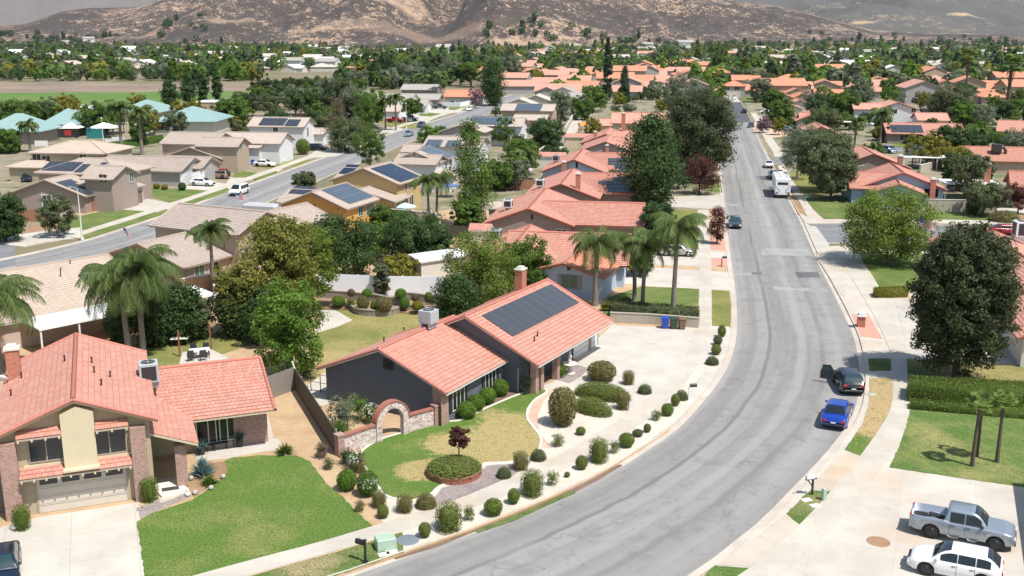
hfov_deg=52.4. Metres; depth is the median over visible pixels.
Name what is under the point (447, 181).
palm tree
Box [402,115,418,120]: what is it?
pickup truck
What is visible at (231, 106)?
tree
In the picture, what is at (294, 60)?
distant house
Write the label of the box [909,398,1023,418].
hedge
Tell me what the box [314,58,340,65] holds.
distant house
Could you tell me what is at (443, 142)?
white house
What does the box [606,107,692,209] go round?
tree
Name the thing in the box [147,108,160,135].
tree
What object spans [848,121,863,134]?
tree
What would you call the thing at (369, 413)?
shrub
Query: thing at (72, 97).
tree
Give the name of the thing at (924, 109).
air conditioner
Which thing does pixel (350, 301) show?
shrub
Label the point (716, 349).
shrub
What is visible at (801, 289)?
road patch
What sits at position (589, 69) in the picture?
distant house
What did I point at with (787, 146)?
tree
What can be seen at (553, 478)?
shrub
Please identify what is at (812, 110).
tree
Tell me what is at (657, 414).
shrub
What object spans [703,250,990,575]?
yard ground
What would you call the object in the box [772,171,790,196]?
motorhome
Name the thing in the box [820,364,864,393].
parked hatchback
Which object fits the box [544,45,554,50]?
distant house
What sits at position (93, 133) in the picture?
playground structure
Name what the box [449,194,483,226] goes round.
tree
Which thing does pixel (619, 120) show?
red roofed house
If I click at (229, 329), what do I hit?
tree
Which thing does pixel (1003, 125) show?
red roofed house
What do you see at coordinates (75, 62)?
distant house
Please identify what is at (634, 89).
distant house
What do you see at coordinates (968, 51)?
palm tree
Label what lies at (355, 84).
tree
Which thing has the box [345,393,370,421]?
shrub
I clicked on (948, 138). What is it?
tree
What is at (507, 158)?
palm tree
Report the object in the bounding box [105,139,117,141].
banner
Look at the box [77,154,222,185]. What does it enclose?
grey house
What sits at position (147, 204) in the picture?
driveway
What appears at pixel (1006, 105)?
tree
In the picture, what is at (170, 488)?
doormat
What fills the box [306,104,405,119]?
white house
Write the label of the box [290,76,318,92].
tree
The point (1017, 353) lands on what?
corner house
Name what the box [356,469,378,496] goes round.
shrub
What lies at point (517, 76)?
distant house
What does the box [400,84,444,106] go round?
grey roofed house
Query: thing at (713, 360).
shrub
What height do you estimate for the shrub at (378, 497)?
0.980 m
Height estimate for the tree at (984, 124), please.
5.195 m
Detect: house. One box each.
[0,253,135,351]
[0,332,276,521]
[4,139,134,181]
[8,49,24,53]
[9,157,154,213]
[56,50,70,54]
[59,60,83,73]
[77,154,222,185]
[82,37,94,41]
[103,202,330,285]
[114,57,136,62]
[122,46,135,52]
[132,59,155,66]
[150,106,234,133]
[158,131,251,171]
[176,60,196,64]
[225,131,295,163]
[246,116,331,147]
[263,53,276,57]
[264,66,269,72]
[275,182,379,238]
[281,64,307,72]
[282,57,305,65]
[302,54,322,59]
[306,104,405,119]
[310,63,337,70]
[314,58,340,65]
[315,265,614,425]
[328,161,420,209]
[362,93,432,113]
[390,145,458,191]
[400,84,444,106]
[400,135,490,170]
[437,45,455,52]
[438,121,493,150]
[443,89,485,103]
[453,66,482,83]
[463,224,630,300]
[468,116,529,145]
[483,187,645,235]
[497,72,532,88]
[500,103,558,128]
[501,80,540,92]
[508,93,553,103]
[521,62,536,69]
[524,168,638,201]
[532,77,568,82]
[534,83,583,96]
[539,148,635,177]
[540,70,570,76]
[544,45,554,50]
[547,85,585,102]
[549,66,583,74]
[558,75,592,80]
[563,80,601,89]
[579,127,634,145]
[580,134,657,151]
[585,67,611,71]
[590,71,598,80]
[595,72,634,86]
[595,112,667,130]
[608,54,629,58]
[611,85,644,98]
[612,76,648,88]
[613,65,646,74]
[634,60,660,67]
[635,63,662,70]
[635,75,655,80]
[637,51,652,54]
[641,42,653,46]
[644,65,667,74]
[655,74,667,79]
[655,76,680,89]
[663,67,675,75]
[670,59,695,66]
[672,69,707,80]
[675,40,693,47]
[676,67,705,71]
[679,78,720,94]
[687,61,709,67]
[712,69,760,97]
[755,78,807,95]
[768,55,785,61]
[782,97,806,114]
[783,83,843,100]
[792,110,812,127]
[800,121,843,137]
[806,81,813,92]
[814,64,844,69]
[814,78,851,88]
[840,60,869,63]
[843,84,881,98]
[846,154,947,208]
[850,99,950,125]
[850,145,911,170]
[871,76,887,78]
[871,79,888,94]
[882,122,973,143]
[885,65,900,72]
[895,79,948,103]
[921,66,950,77]
[928,224,1023,366]
[929,62,945,68]
[932,75,947,79]
[937,79,947,88]
[949,75,994,88]
[953,86,991,99]
[961,146,1023,173]
[974,89,1017,104]
[981,80,998,83]
[983,163,1023,207]
[986,72,1023,79]
[993,79,1023,92]
[996,119,1023,137]
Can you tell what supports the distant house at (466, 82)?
on the ground at (278, 74)
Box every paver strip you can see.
[710,237,726,250]
[711,258,726,266]
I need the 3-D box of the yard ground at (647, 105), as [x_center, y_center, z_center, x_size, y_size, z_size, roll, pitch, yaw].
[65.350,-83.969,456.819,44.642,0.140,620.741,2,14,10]
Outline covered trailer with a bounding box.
[242,202,280,210]
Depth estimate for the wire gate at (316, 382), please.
80.11 m
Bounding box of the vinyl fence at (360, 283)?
[313,274,444,295]
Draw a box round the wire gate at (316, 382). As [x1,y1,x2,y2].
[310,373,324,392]
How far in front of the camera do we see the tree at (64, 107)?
318.79 m
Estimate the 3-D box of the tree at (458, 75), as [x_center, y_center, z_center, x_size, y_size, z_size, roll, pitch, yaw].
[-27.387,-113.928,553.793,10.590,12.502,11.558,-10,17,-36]
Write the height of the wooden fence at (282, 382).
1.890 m
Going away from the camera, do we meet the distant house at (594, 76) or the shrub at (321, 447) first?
the shrub at (321, 447)
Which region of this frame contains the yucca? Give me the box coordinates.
[188,455,216,477]
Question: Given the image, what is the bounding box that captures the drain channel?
[529,120,581,171]
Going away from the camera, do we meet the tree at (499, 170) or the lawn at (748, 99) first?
the tree at (499, 170)
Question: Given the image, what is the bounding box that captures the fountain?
[562,350,577,374]
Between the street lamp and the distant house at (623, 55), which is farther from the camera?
the distant house at (623, 55)
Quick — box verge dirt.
[20,224,59,233]
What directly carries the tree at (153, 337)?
on the lawn at (167, 354)
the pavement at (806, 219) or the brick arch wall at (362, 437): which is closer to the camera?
the brick arch wall at (362, 437)
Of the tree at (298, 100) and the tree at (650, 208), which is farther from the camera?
the tree at (298, 100)
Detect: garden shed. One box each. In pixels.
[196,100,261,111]
[408,249,468,277]
[468,223,493,243]
[487,201,502,216]
[538,152,566,166]
[563,133,590,146]
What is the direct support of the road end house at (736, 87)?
on the yard ground at (865, 137)
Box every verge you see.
[83,209,166,238]
[193,188,228,202]
[252,532,403,575]
[253,171,277,181]
[293,159,311,166]
[704,566,747,575]
[787,490,829,523]
[792,197,805,214]
[845,378,892,454]
[868,358,890,370]
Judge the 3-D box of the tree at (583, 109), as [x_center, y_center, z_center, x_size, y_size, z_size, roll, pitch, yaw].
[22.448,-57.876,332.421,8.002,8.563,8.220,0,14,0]
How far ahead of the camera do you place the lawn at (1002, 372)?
85.16 m
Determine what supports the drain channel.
on the yard ground at (647, 105)
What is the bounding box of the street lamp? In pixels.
[68,187,83,239]
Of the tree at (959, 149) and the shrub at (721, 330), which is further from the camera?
the tree at (959, 149)
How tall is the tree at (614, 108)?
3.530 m
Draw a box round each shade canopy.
[57,123,85,134]
[91,122,117,136]
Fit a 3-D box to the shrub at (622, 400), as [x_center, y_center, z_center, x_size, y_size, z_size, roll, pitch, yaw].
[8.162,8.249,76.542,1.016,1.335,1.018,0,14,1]
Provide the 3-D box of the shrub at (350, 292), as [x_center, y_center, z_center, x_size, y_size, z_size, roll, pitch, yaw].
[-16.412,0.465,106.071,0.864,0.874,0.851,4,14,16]
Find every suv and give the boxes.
[20,173,31,181]
[215,168,230,178]
[308,143,328,150]
[417,121,425,126]
[883,145,897,152]
[907,540,1003,575]
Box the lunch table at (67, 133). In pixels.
[58,131,78,137]
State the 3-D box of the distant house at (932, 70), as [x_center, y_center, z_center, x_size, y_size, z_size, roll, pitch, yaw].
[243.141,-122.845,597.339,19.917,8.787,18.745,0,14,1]
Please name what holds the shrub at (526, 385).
on the planting bed at (507, 395)
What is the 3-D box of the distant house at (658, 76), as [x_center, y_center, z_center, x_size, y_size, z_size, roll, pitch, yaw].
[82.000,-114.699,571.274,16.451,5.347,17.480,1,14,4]
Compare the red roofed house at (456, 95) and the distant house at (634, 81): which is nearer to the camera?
the red roofed house at (456, 95)
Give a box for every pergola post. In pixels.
[177,331,180,356]
[209,323,211,348]
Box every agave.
[197,437,207,447]
[231,431,245,439]
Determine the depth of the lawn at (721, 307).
104.67 m
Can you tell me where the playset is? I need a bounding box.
[578,122,589,132]
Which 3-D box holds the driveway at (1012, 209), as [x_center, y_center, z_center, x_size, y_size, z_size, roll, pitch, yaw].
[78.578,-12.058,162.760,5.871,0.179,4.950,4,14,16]
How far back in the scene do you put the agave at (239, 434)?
69.42 m
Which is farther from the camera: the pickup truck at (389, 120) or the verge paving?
the pickup truck at (389, 120)
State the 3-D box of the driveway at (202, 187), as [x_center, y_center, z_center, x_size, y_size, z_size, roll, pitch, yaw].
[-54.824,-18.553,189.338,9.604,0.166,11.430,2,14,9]
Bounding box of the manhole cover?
[397,534,418,545]
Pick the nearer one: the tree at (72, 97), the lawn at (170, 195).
the lawn at (170, 195)
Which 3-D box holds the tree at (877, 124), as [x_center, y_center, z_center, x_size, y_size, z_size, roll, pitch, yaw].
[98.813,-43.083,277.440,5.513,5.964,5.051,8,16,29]
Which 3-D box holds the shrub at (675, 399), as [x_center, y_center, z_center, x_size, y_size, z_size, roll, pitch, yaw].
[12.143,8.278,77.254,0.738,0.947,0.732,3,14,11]
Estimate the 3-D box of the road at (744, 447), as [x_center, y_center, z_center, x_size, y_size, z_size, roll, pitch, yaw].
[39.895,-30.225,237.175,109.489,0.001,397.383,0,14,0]
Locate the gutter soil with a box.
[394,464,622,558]
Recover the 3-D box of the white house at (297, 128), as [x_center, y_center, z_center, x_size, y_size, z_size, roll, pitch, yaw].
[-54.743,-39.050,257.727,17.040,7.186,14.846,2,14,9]
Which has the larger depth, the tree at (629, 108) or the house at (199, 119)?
the tree at (629, 108)
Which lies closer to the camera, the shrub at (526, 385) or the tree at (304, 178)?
the shrub at (526, 385)
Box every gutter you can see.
[0,94,512,260]
[345,101,864,575]
[803,223,828,250]
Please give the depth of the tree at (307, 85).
398.33 m
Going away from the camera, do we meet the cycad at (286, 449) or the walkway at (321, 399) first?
the cycad at (286, 449)
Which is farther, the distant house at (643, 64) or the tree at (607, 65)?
the distant house at (643, 64)
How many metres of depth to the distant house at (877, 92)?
441.87 m
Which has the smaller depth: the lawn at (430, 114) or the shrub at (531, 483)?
the shrub at (531, 483)
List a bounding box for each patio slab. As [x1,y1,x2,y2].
[179,349,227,363]
[317,310,351,331]
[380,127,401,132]
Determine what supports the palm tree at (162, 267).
on the lawn at (167, 354)
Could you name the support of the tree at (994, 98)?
on the yard ground at (865, 137)
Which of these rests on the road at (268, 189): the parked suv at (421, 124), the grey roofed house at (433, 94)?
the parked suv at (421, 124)
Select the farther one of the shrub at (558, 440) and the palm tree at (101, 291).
the palm tree at (101, 291)
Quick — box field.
[0,91,250,106]
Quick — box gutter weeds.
[475,491,575,532]
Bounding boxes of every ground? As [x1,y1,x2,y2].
[0,45,1014,255]
[0,82,271,92]
[0,90,486,240]
[0,210,730,575]
[414,75,669,211]
[448,91,719,209]
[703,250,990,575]
[744,96,1022,156]
[784,154,1011,218]
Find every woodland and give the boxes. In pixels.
[0,11,1017,46]
[0,39,1023,80]
[332,52,1023,99]
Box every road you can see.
[0,94,523,269]
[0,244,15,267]
[355,122,861,575]
[771,147,904,163]
[808,224,1023,242]
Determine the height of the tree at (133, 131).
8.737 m
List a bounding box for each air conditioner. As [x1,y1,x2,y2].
[138,359,159,387]
[418,307,438,329]
[488,228,501,239]
[503,199,512,210]
[535,179,544,188]
[552,155,559,162]
[920,108,928,111]
[991,144,1006,153]
[1011,220,1023,239]
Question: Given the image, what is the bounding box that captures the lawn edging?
[362,389,547,500]
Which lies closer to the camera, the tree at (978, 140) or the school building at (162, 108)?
the tree at (978, 140)
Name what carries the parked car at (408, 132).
on the road at (268, 189)
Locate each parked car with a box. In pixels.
[0,540,21,575]
[189,177,215,185]
[253,159,275,166]
[404,130,413,136]
[659,243,693,256]
[728,215,742,227]
[748,122,754,127]
[764,160,773,167]
[768,170,777,177]
[821,398,853,427]
[989,223,1011,233]
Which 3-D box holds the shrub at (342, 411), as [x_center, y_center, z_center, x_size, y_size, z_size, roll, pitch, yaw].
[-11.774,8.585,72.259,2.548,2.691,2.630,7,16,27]
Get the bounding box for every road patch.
[729,102,750,121]
[734,273,750,274]
[761,248,811,255]
[773,286,828,291]
[795,272,820,277]
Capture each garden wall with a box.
[180,273,215,298]
[308,301,440,316]
[314,290,441,304]
[391,208,439,224]
[441,100,470,106]
[534,114,572,157]
[610,312,698,327]
[919,159,944,172]
[927,199,996,212]
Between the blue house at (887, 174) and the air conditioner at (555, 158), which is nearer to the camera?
the blue house at (887, 174)
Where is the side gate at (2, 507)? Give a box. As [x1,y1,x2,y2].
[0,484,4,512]
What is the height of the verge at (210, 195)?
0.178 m
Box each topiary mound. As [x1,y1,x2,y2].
[573,381,632,402]
[574,396,613,417]
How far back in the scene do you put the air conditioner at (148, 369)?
67.48 m
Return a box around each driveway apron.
[715,514,798,565]
[810,451,859,489]
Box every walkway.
[54,211,99,227]
[139,493,190,517]
[155,477,189,502]
[191,437,280,459]
[267,414,273,436]
[308,373,334,405]
[528,388,554,447]
[529,383,559,409]
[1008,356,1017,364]
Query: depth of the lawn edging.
71.67 m
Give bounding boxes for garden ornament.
[185,488,190,495]
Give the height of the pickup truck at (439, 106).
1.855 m
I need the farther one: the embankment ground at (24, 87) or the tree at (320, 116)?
the embankment ground at (24, 87)
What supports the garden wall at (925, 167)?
on the yard ground at (951, 193)
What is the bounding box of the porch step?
[156,480,186,497]
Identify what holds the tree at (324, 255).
on the yard ground at (164, 466)
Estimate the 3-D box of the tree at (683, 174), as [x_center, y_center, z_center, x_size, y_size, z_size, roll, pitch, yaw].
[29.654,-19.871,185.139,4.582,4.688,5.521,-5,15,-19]
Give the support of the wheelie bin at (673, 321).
on the driveway at (652, 357)
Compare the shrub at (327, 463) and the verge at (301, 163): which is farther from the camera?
the verge at (301, 163)
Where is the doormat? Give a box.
[161,486,178,491]
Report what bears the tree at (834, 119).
on the yard ground at (865, 137)
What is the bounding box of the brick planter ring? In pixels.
[427,461,481,484]
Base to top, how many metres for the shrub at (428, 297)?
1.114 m
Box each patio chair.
[187,350,193,361]
[190,343,196,353]
[199,350,206,360]
[203,342,209,352]
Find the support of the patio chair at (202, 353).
on the patio slab at (214, 355)
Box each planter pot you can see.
[198,445,204,454]
[236,437,242,446]
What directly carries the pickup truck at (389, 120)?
on the lawn at (392, 124)
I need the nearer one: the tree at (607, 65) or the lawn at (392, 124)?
the lawn at (392, 124)
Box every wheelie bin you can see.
[661,316,668,327]
[670,316,677,328]
[678,317,686,328]
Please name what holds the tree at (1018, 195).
on the planting bed at (1021, 215)
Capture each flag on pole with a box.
[123,227,130,245]
[235,191,245,207]
[914,217,933,268]
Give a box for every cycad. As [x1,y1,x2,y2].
[200,474,220,486]
[275,441,296,454]
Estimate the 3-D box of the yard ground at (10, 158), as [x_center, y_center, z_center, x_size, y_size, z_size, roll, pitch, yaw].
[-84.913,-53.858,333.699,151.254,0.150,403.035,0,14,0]
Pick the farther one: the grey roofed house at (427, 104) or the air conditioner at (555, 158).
the grey roofed house at (427, 104)
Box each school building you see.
[0,113,62,143]
[45,108,89,135]
[125,99,175,123]
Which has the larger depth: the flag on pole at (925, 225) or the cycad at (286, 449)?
the flag on pole at (925, 225)
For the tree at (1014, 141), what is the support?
on the yard ground at (951, 193)
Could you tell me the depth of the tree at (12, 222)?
136.67 m
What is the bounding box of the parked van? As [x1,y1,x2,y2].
[228,182,249,195]
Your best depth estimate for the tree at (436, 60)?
605.49 m
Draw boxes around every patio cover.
[22,286,216,347]
[902,154,945,169]
[937,179,1001,198]
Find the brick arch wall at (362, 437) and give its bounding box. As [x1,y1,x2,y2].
[333,399,440,456]
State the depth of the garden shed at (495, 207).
150.37 m
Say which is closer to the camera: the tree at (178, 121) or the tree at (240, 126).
the tree at (240, 126)
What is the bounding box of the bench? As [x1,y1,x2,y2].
[211,440,228,450]
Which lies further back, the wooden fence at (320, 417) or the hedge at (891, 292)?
the hedge at (891, 292)
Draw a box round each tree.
[0,97,42,119]
[0,128,21,153]
[0,191,28,241]
[0,274,46,372]
[15,118,39,150]
[34,96,55,119]
[35,192,78,236]
[45,104,59,118]
[50,104,71,116]
[55,92,80,107]
[55,95,79,109]
[72,100,126,132]
[74,261,157,346]
[94,244,182,356]
[101,304,133,344]
[103,99,130,144]
[119,286,184,349]
[124,104,153,154]
[126,92,146,103]
[128,117,151,140]
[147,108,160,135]
[151,280,209,344]
[157,78,179,105]
[162,110,189,130]
[169,100,189,110]
[177,293,215,338]
[178,74,197,106]
[185,218,234,296]
[189,97,206,108]
[195,73,210,100]
[207,282,250,339]
[209,95,255,123]
[210,258,268,325]
[211,71,222,99]
[228,114,241,126]
[231,91,247,99]
[231,120,248,131]
[234,213,320,311]
[236,286,290,345]
[242,92,260,115]
[246,84,271,95]
[248,275,331,373]
[250,77,278,95]
[252,96,265,113]
[257,91,290,112]
[263,109,290,116]
[271,80,282,104]
[279,84,309,114]
[280,77,296,90]
[281,81,291,110]
[284,88,316,114]
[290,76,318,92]
[291,81,317,91]
[291,171,316,185]
[293,107,307,116]
[295,224,341,309]
[303,106,328,126]
[304,208,387,274]
[305,92,320,108]
[307,87,323,101]
[312,100,341,117]
[314,76,326,82]
[314,109,324,127]
[315,77,335,90]
[316,111,337,130]
[318,93,359,128]
[319,87,335,96]
[319,95,354,150]
[321,79,349,97]
[325,115,369,152]
[329,74,343,80]
[338,84,363,97]
[343,68,368,91]
[346,81,358,89]
[351,88,386,117]
[352,95,375,131]
[352,126,386,165]
[354,76,367,89]
[361,52,372,71]
[361,59,380,84]
[361,94,375,120]
[366,220,390,254]
[368,204,395,233]
[369,58,377,80]
[370,96,383,126]
[372,262,391,294]
[376,51,387,69]
[378,96,390,128]
[380,208,452,259]
[383,252,418,275]
[384,59,392,75]
[387,93,405,129]
[395,60,426,77]
[401,97,423,121]
[410,172,443,211]
[414,60,430,69]
[415,73,430,83]
[417,125,443,142]
[417,229,454,249]
[420,55,430,65]
[427,171,455,213]
[428,53,448,67]
[430,270,487,318]
[433,70,448,93]
[439,57,458,84]
[439,227,520,305]
[441,116,498,223]
[448,425,470,457]
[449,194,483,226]
[452,63,464,85]
[456,59,486,86]
[466,52,472,84]
[468,86,482,105]
[476,60,507,105]
[479,158,515,190]
[490,106,501,115]
[490,115,515,142]
[498,55,526,72]
[498,138,542,169]
[500,233,555,288]
[501,156,527,161]
[502,159,531,189]
[507,152,527,178]
[510,134,530,145]
[514,149,539,168]
[524,116,565,148]
[540,144,568,153]
[547,89,574,122]
[567,225,624,306]
[570,93,593,119]
[582,85,608,111]
[584,117,601,133]
[602,37,613,99]
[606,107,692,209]
[610,105,619,110]
[612,92,627,105]
[613,225,652,300]
[617,62,631,103]
[622,232,671,301]
[623,104,636,111]
[628,239,655,275]
[630,94,639,101]
[636,92,645,99]
[638,200,677,236]
[645,211,707,306]
[654,98,667,111]
[659,86,742,173]
[660,72,705,114]
[672,164,689,188]
[681,154,723,195]
[702,80,727,108]
[706,205,731,243]
[748,77,772,102]
[756,115,771,132]
[760,89,785,108]
[763,97,795,127]
[763,111,776,127]
[772,116,788,134]
[779,121,817,179]
[787,128,813,146]
[789,127,854,182]
[800,90,818,101]
[802,116,819,124]
[803,98,829,110]
[805,144,859,199]
[809,103,827,118]
[813,105,843,126]
[815,92,831,106]
[815,109,843,129]
[816,85,834,94]
[827,89,861,115]
[836,180,945,264]
[840,113,853,120]
[843,117,849,126]
[845,116,867,146]
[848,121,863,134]
[849,76,874,102]
[859,112,873,124]
[862,140,885,153]
[868,105,894,142]
[871,126,884,140]
[872,119,892,126]
[880,86,906,100]
[902,220,1023,377]
[903,129,951,162]
[903,142,927,166]
[904,137,911,143]
[910,91,929,106]
[917,92,930,107]
[922,133,955,160]
[924,82,977,122]
[924,117,937,122]
[932,122,972,146]
[941,145,974,165]
[941,150,978,190]
[941,155,969,190]
[947,153,992,199]
[948,102,979,127]
[951,99,966,122]
[956,82,977,93]
[958,47,979,82]
[961,180,1013,215]
[966,110,989,123]
[966,134,993,145]
[966,388,994,466]
[972,102,997,124]
[972,120,988,134]
[973,127,991,135]
[974,400,993,456]
[977,155,997,179]
[985,94,999,104]
[986,99,1016,120]
[991,388,1018,462]
[992,85,1011,95]
[998,53,1023,101]
[1000,181,1023,213]
[1001,107,1021,119]
[1001,127,1023,146]
[1010,88,1023,101]
[1010,98,1023,110]
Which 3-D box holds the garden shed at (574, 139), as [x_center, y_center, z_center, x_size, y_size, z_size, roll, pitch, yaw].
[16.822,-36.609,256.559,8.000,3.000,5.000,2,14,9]
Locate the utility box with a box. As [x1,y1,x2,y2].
[374,532,396,551]
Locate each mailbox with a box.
[355,538,368,563]
[688,383,696,400]
[805,473,816,494]
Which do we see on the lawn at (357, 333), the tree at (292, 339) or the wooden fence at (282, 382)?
the tree at (292, 339)
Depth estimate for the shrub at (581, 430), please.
71.55 m
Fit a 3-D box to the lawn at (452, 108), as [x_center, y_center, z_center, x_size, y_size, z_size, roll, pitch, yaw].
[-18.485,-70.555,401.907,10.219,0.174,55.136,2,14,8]
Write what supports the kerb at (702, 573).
on the road at (744, 447)
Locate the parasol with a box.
[395,203,416,209]
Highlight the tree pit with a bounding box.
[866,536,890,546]
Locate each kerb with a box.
[0,94,527,259]
[328,101,866,575]
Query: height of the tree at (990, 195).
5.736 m
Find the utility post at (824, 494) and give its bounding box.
[821,488,826,500]
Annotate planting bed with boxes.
[189,462,226,497]
[274,400,380,525]
[306,296,443,315]
[453,388,529,419]
[1016,213,1023,219]
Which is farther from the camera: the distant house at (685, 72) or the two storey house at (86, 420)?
the distant house at (685, 72)
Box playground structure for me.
[86,127,104,138]
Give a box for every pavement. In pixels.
[82,100,487,234]
[194,210,711,575]
[738,260,907,575]
[751,113,782,153]
[774,153,785,156]
[778,165,795,185]
[791,186,812,209]
[800,213,1011,224]
[802,206,822,218]
[817,246,896,296]
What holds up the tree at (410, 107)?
on the yard ground at (10, 158)
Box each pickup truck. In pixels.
[386,116,403,122]
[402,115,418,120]
[432,104,446,108]
[908,500,1016,550]
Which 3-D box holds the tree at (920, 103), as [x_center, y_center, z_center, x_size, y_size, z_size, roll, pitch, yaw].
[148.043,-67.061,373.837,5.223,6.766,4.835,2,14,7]
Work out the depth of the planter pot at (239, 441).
69.49 m
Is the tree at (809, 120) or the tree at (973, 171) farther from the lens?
the tree at (809, 120)
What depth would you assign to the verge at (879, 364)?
86.95 m
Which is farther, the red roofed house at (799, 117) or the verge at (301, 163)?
the red roofed house at (799, 117)
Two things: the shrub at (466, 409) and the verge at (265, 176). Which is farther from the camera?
the verge at (265, 176)
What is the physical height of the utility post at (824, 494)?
0.800 m
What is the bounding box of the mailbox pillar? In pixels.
[856,312,866,326]
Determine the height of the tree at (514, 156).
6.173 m
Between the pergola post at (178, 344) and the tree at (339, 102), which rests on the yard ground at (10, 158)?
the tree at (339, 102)
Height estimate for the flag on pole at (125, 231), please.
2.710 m
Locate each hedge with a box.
[0,144,20,152]
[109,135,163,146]
[611,299,699,317]
[872,285,908,297]
[905,374,1023,407]
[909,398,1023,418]
[965,123,1014,143]
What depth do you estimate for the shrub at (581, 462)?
65.78 m
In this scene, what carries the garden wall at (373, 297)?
on the yard ground at (164, 466)
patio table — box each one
[170,336,187,346]
[189,347,209,357]
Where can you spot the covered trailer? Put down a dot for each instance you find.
(259, 206)
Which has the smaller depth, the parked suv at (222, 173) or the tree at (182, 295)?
the tree at (182, 295)
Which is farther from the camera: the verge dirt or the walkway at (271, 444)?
the verge dirt
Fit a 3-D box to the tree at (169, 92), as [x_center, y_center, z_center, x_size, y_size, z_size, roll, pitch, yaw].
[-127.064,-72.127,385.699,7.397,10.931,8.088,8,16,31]
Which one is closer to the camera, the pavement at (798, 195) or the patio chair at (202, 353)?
the patio chair at (202, 353)
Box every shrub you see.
[9,503,31,531]
[139,475,159,503]
[153,183,159,188]
[161,184,167,189]
[178,182,185,190]
[295,138,310,154]
[313,441,328,458]
[321,457,335,469]
[325,392,359,428]
[331,296,345,305]
[332,420,350,432]
[336,468,357,490]
[338,447,352,464]
[345,297,355,306]
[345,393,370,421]
[345,447,365,471]
[347,288,354,296]
[351,456,367,472]
[354,499,365,512]
[356,295,369,308]
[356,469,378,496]
[357,402,377,421]
[361,288,371,297]
[370,301,376,308]
[371,489,386,508]
[375,296,391,312]
[377,504,388,518]
[394,288,406,299]
[396,493,413,513]
[400,296,409,308]
[411,293,418,300]
[411,300,423,310]
[415,492,436,510]
[418,522,430,537]
[424,292,432,302]
[425,453,483,480]
[433,499,462,534]
[456,401,476,418]
[463,504,474,520]
[468,393,484,410]
[479,387,496,404]
[484,497,502,515]
[492,379,508,395]
[496,466,511,479]
[507,488,519,503]
[513,450,528,471]
[519,375,531,394]
[519,467,544,499]
[530,448,546,461]
[546,470,559,485]
[548,386,578,426]
[551,433,564,445]
[560,362,566,377]
[575,455,587,469]
[576,426,585,434]
[587,360,616,381]
[588,436,609,464]
[600,301,608,310]
[609,440,620,453]
[616,391,629,410]
[618,432,634,447]
[619,296,632,301]
[622,370,634,385]
[632,429,642,436]
[637,384,652,394]
[643,423,650,431]
[650,409,661,420]
[660,403,673,415]
[671,393,679,405]
[676,389,687,400]
[705,356,718,365]
[711,344,721,354]
[713,335,722,344]
[717,325,726,336]
[965,197,979,214]
[986,209,1020,222]
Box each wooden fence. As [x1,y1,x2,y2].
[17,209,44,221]
[267,366,294,397]
[294,367,336,452]
[446,215,486,237]
[489,179,534,189]
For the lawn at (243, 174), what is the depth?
204.22 m
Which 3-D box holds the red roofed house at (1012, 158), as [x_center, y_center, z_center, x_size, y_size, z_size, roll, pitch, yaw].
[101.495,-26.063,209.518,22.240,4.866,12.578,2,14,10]
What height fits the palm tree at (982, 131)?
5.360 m
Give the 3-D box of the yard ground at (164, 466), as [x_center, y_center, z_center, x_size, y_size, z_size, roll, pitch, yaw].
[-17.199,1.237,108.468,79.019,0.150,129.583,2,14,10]
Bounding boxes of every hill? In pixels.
[0,0,1023,47]
[727,0,1023,33]
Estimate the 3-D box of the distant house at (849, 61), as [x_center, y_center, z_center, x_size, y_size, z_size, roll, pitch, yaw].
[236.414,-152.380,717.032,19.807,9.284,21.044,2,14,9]
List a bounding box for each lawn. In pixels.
[70,210,155,229]
[137,455,372,575]
[138,332,253,366]
[152,187,204,202]
[232,171,256,177]
[256,160,305,168]
[303,309,441,380]
[362,390,544,498]
[379,120,431,127]
[419,112,440,116]
[448,104,478,110]
[603,286,698,315]
[666,210,697,225]
[669,229,698,249]
[708,180,721,192]
[712,290,730,326]
[739,97,753,101]
[789,171,845,195]
[806,196,854,218]
[862,251,925,291]
[890,409,1023,486]
[892,143,921,147]
[906,358,1023,380]
[931,212,995,220]
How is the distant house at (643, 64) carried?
on the yard ground at (444, 200)
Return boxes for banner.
[34,141,47,146]
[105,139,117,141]
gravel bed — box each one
[370,320,730,549]
[434,459,532,503]
[558,365,587,382]
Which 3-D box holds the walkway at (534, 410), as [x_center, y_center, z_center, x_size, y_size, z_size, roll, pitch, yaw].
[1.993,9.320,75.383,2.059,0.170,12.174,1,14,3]
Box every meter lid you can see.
[377,552,389,556]
[386,549,398,553]
[800,497,812,501]
[809,503,820,507]
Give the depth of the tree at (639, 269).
117.77 m
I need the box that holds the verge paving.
[852,313,881,338]
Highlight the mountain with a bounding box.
[0,0,154,25]
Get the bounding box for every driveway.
[0,227,80,246]
[0,502,143,575]
[124,199,172,211]
[186,182,231,189]
[226,169,281,183]
[308,150,347,157]
[406,112,443,122]
[431,108,463,112]
[552,325,729,413]
[624,267,729,289]
[649,249,726,265]
[664,194,723,209]
[687,358,723,399]
[751,116,786,137]
[780,469,1023,575]
[894,296,1013,364]
[997,208,1023,212]
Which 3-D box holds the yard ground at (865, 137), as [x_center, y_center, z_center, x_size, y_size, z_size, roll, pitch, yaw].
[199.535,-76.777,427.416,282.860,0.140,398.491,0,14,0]
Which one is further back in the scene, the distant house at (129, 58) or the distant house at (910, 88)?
the distant house at (129, 58)

